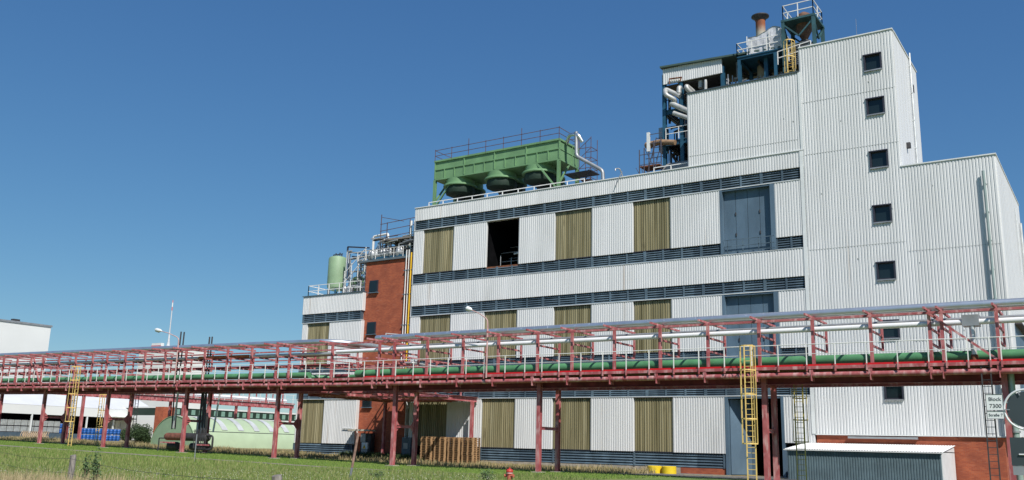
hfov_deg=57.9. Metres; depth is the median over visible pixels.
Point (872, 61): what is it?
window
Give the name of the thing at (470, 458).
pallet
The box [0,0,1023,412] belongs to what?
sky
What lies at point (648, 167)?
service platform
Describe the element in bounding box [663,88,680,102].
insulated duct
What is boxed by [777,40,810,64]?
roof railing
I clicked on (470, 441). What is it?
pallet
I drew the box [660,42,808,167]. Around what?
process structure
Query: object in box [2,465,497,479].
meadow flowers
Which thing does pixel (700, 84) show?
insulated duct
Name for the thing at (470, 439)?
pallet
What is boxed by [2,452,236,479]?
fence wire
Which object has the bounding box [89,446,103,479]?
weed
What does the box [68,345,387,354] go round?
insulated pipe
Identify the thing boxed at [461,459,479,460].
pallet
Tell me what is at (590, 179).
scaffold tower
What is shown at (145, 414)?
glazed building
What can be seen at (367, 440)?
electric cabinet
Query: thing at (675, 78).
lifting bracket
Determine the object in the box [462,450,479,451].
pallet
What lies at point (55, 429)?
caged container
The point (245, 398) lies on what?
insulated pipe
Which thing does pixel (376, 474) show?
weed
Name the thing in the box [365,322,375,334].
window
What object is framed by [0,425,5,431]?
caged container
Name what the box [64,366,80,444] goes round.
caged ladder
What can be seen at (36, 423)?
caged container
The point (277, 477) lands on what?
fence post
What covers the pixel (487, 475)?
weed
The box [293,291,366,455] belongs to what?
wing
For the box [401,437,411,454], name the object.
electric cabinet
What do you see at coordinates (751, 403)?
caged ladder
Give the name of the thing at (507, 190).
roof railing
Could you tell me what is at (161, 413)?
brick block
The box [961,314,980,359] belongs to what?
pipe drop
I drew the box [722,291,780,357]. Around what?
loading door
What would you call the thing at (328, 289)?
roof railing
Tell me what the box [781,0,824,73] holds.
tank tower
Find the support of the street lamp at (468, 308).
attached to the pipe rack at (931, 372)
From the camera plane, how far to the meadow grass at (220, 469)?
46.38 m
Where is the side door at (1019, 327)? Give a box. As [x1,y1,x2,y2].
[1014,323,1023,391]
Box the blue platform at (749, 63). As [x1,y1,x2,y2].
[736,34,791,82]
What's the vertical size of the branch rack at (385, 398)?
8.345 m
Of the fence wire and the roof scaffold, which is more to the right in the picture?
the roof scaffold
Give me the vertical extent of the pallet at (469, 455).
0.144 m
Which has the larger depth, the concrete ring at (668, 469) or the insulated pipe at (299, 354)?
the insulated pipe at (299, 354)
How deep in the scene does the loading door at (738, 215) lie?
69.83 m
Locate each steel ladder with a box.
[67,395,77,440]
[131,394,139,426]
[980,365,1000,479]
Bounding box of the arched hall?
[150,416,294,448]
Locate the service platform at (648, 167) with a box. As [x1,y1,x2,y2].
[636,127,668,173]
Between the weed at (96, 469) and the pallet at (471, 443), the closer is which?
the weed at (96, 469)
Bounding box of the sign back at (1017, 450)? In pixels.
[1009,437,1023,474]
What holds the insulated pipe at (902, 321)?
on the pipe rack at (931, 372)
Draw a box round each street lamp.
[155,328,178,382]
[465,306,487,377]
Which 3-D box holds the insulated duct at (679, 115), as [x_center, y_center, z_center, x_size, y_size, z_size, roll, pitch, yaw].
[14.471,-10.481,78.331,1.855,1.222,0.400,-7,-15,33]
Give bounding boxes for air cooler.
[432,126,578,204]
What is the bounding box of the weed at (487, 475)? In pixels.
[477,467,494,479]
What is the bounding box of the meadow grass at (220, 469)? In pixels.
[0,446,598,479]
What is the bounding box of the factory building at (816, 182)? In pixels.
[404,28,1023,479]
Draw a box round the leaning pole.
[349,433,359,476]
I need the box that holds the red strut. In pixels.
[401,395,448,398]
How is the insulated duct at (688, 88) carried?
attached to the process structure
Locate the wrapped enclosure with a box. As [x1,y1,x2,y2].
[746,26,788,54]
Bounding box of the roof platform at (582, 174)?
[564,170,599,181]
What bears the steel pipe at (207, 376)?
on the pipe rack at (931, 372)
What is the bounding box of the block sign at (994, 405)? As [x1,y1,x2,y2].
[985,394,1008,418]
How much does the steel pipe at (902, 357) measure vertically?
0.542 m
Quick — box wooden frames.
[20,431,48,437]
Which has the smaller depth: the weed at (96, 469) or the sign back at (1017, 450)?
the sign back at (1017, 450)
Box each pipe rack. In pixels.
[0,302,1023,479]
[23,366,294,439]
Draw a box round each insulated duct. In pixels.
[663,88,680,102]
[669,101,686,113]
[672,111,686,119]
[676,85,684,93]
[684,84,695,92]
[698,80,702,88]
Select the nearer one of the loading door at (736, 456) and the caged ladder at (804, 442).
the caged ladder at (804, 442)
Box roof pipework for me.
[343,233,413,292]
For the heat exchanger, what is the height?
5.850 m
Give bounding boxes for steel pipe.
[2,372,311,382]
[311,374,361,378]
[354,349,1023,376]
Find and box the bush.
[119,423,153,443]
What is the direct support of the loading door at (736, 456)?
in the factory building at (816, 182)
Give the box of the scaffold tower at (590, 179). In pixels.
[579,139,597,181]
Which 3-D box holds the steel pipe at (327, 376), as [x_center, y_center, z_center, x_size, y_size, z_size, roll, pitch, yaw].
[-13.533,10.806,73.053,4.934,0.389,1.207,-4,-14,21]
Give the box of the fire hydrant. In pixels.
[504,467,513,479]
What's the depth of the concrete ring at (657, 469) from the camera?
66.12 m
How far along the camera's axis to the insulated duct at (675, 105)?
78.53 m
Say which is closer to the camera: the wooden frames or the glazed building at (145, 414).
the wooden frames
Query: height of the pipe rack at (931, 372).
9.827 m
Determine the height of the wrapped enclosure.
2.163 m
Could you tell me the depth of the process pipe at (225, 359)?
79.64 m
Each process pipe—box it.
[0,354,349,366]
[0,364,343,373]
[0,364,356,374]
[12,364,352,373]
[312,374,349,377]
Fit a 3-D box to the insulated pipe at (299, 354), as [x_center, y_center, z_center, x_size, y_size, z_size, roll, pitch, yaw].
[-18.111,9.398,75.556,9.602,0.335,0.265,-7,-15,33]
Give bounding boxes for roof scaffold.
[380,215,414,254]
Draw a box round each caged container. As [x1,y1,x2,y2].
[0,419,6,424]
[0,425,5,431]
[5,419,13,425]
[6,426,12,431]
[13,420,20,425]
[13,426,19,431]
[19,426,26,431]
[20,420,27,425]
[34,420,39,426]
[46,427,52,432]
[47,421,53,426]
[53,421,59,426]
[53,427,59,432]
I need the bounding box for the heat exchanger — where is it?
[157,392,220,450]
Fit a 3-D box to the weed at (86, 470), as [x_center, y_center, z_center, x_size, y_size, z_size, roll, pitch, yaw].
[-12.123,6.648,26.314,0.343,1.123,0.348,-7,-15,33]
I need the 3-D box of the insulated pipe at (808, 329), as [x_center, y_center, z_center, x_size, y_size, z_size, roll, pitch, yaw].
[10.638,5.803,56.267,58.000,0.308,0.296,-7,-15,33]
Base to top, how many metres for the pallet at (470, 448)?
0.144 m
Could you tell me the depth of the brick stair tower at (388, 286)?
87.52 m
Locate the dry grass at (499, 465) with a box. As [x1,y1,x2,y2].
[0,435,655,473]
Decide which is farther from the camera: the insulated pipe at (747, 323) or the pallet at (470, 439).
the pallet at (470, 439)
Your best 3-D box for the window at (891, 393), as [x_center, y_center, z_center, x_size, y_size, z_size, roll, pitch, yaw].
[25.394,10.020,61.536,1.270,1.320,0.340,-7,-15,33]
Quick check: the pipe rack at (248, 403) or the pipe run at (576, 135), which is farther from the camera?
the pipe rack at (248, 403)
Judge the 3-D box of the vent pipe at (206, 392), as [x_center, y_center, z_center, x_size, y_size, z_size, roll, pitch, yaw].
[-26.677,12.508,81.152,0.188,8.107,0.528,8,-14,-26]
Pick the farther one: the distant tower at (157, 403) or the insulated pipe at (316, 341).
the distant tower at (157, 403)
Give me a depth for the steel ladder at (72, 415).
104.57 m
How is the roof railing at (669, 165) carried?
on the factory building at (816, 182)
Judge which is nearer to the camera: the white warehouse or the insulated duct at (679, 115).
the insulated duct at (679, 115)
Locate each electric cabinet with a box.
[348,429,375,452]
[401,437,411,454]
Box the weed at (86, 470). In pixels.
[81,454,91,478]
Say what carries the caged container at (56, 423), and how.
on the caged container at (55, 429)
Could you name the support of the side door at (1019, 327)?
in the factory building at (816, 182)
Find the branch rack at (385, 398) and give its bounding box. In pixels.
[308,356,477,459]
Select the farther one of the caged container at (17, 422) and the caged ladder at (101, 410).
the caged container at (17, 422)
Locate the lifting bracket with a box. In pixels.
[669,77,681,84]
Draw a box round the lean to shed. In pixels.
[783,443,956,479]
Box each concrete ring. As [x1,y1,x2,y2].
[647,466,661,472]
[662,466,676,473]
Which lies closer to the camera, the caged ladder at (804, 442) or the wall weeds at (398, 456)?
the caged ladder at (804, 442)
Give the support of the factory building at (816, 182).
on the ground at (673, 478)
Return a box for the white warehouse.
[0,319,52,377]
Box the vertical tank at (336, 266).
[327,253,345,293]
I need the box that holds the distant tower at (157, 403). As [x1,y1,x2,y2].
[137,301,206,407]
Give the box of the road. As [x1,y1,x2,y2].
[635,473,796,479]
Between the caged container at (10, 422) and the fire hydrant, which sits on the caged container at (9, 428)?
the caged container at (10, 422)
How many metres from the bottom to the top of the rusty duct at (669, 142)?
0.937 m
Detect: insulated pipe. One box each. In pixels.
[0,339,402,356]
[0,357,199,365]
[31,382,286,403]
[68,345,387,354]
[249,352,330,357]
[335,317,1023,353]
[375,298,1023,339]
[383,306,1023,342]
[391,314,1023,346]
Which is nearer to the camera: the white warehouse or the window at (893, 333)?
the window at (893, 333)
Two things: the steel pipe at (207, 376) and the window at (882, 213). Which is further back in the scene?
the steel pipe at (207, 376)
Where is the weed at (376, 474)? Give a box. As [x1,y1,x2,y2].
[368,470,384,477]
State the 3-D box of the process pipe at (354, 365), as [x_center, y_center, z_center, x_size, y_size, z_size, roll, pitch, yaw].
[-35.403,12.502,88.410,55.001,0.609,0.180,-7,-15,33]
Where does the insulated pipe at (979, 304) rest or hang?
on the pipe rack at (931, 372)
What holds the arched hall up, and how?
on the ground at (673, 478)
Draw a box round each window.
[360,401,371,407]
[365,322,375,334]
[368,280,378,293]
[862,51,881,72]
[865,95,884,116]
[868,149,887,169]
[872,203,891,223]
[875,260,895,280]
[880,319,899,339]
[884,386,903,400]
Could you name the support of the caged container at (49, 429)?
on the loading hall
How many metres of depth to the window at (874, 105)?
65.95 m
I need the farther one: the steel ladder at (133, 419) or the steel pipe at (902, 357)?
the steel ladder at (133, 419)
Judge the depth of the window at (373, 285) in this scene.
89.25 m
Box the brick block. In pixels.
[153,407,174,432]
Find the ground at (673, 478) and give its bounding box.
[0,440,782,479]
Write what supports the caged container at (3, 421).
on the caged container at (2, 428)
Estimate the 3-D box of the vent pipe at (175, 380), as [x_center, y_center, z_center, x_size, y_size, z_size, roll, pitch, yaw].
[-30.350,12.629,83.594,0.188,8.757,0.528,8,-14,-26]
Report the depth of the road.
62.19 m
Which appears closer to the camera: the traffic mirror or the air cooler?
the traffic mirror
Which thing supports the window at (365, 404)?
in the brick stair tower at (388, 286)
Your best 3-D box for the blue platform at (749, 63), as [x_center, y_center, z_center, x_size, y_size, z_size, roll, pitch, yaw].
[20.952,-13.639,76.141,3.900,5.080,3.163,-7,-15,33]
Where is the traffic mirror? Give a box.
[1003,388,1023,429]
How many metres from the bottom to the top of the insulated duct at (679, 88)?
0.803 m
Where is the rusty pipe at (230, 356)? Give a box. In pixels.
[198,355,248,358]
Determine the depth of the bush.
103.76 m
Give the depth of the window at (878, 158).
65.09 m
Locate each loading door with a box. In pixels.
[719,183,775,254]
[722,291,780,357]
[724,396,787,476]
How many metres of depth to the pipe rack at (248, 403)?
115.20 m
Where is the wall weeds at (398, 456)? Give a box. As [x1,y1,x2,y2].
[338,450,435,460]
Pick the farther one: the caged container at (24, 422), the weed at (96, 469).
the caged container at (24, 422)
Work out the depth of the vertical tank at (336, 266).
95.48 m
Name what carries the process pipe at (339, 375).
on the pipe rack at (931, 372)
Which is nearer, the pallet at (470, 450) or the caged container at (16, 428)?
the pallet at (470, 450)
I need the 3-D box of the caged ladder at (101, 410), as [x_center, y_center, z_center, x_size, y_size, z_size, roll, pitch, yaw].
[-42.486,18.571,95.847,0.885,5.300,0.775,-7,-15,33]
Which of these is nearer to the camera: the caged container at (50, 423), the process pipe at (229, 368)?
the process pipe at (229, 368)
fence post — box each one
[67,454,75,479]
[272,474,281,479]
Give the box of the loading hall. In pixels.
[0,394,147,438]
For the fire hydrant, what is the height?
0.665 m
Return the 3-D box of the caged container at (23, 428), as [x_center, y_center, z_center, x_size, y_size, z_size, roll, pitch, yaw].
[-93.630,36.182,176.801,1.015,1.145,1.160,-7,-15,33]
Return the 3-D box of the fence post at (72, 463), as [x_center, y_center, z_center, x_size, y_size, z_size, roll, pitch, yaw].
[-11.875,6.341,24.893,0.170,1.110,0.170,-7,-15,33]
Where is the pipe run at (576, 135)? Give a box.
[565,131,604,179]
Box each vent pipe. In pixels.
[171,332,181,428]
[174,332,184,428]
[201,337,209,429]
[203,337,212,429]
[1007,374,1023,479]
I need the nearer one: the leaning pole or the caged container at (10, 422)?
the leaning pole
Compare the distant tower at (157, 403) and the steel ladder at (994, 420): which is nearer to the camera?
the steel ladder at (994, 420)
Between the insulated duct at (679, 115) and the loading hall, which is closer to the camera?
the insulated duct at (679, 115)
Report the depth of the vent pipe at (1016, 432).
46.27 m
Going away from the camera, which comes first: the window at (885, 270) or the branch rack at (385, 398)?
the window at (885, 270)
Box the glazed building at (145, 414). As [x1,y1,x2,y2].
[111,406,295,440]
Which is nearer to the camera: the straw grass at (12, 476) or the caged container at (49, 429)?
the straw grass at (12, 476)
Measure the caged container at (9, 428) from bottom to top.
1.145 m
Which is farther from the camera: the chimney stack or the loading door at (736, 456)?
the chimney stack
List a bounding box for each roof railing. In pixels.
[308,280,360,295]
[428,178,584,205]
[653,162,687,171]
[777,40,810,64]
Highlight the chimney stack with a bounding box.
[751,12,768,77]
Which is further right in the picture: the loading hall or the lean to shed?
the lean to shed
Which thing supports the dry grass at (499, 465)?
on the ground at (673, 478)
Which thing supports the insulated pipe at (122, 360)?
on the pipe rack at (931, 372)
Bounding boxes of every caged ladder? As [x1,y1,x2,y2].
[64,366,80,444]
[94,394,106,444]
[739,345,757,479]
[783,39,795,72]
[791,384,808,479]
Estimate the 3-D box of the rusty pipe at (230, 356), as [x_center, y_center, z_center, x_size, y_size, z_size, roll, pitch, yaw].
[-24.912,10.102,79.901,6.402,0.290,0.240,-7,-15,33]
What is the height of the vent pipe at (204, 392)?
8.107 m
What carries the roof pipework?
on the brick stair tower at (388, 286)
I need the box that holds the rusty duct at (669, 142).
[644,139,676,148]
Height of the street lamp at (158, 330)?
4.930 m
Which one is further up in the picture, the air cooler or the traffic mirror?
the air cooler
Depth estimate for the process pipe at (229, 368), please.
78.51 m
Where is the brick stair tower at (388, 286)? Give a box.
[356,249,412,454]
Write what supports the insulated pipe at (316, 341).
on the pipe rack at (931, 372)
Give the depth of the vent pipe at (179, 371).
83.81 m
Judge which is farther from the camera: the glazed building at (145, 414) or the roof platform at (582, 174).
the glazed building at (145, 414)
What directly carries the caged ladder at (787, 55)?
on the factory building at (816, 182)
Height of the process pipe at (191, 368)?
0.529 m
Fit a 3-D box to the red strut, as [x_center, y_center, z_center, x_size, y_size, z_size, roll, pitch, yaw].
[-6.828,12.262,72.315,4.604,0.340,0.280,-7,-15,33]
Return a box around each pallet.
[461,448,479,449]
[461,455,479,456]
[461,457,479,458]
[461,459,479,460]
[462,439,479,440]
[462,441,479,442]
[462,443,480,444]
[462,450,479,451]
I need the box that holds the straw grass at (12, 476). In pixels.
[0,467,165,479]
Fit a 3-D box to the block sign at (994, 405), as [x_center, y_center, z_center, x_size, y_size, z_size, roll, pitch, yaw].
[24.026,8.256,45.738,0.940,1.200,0.835,-7,-15,33]

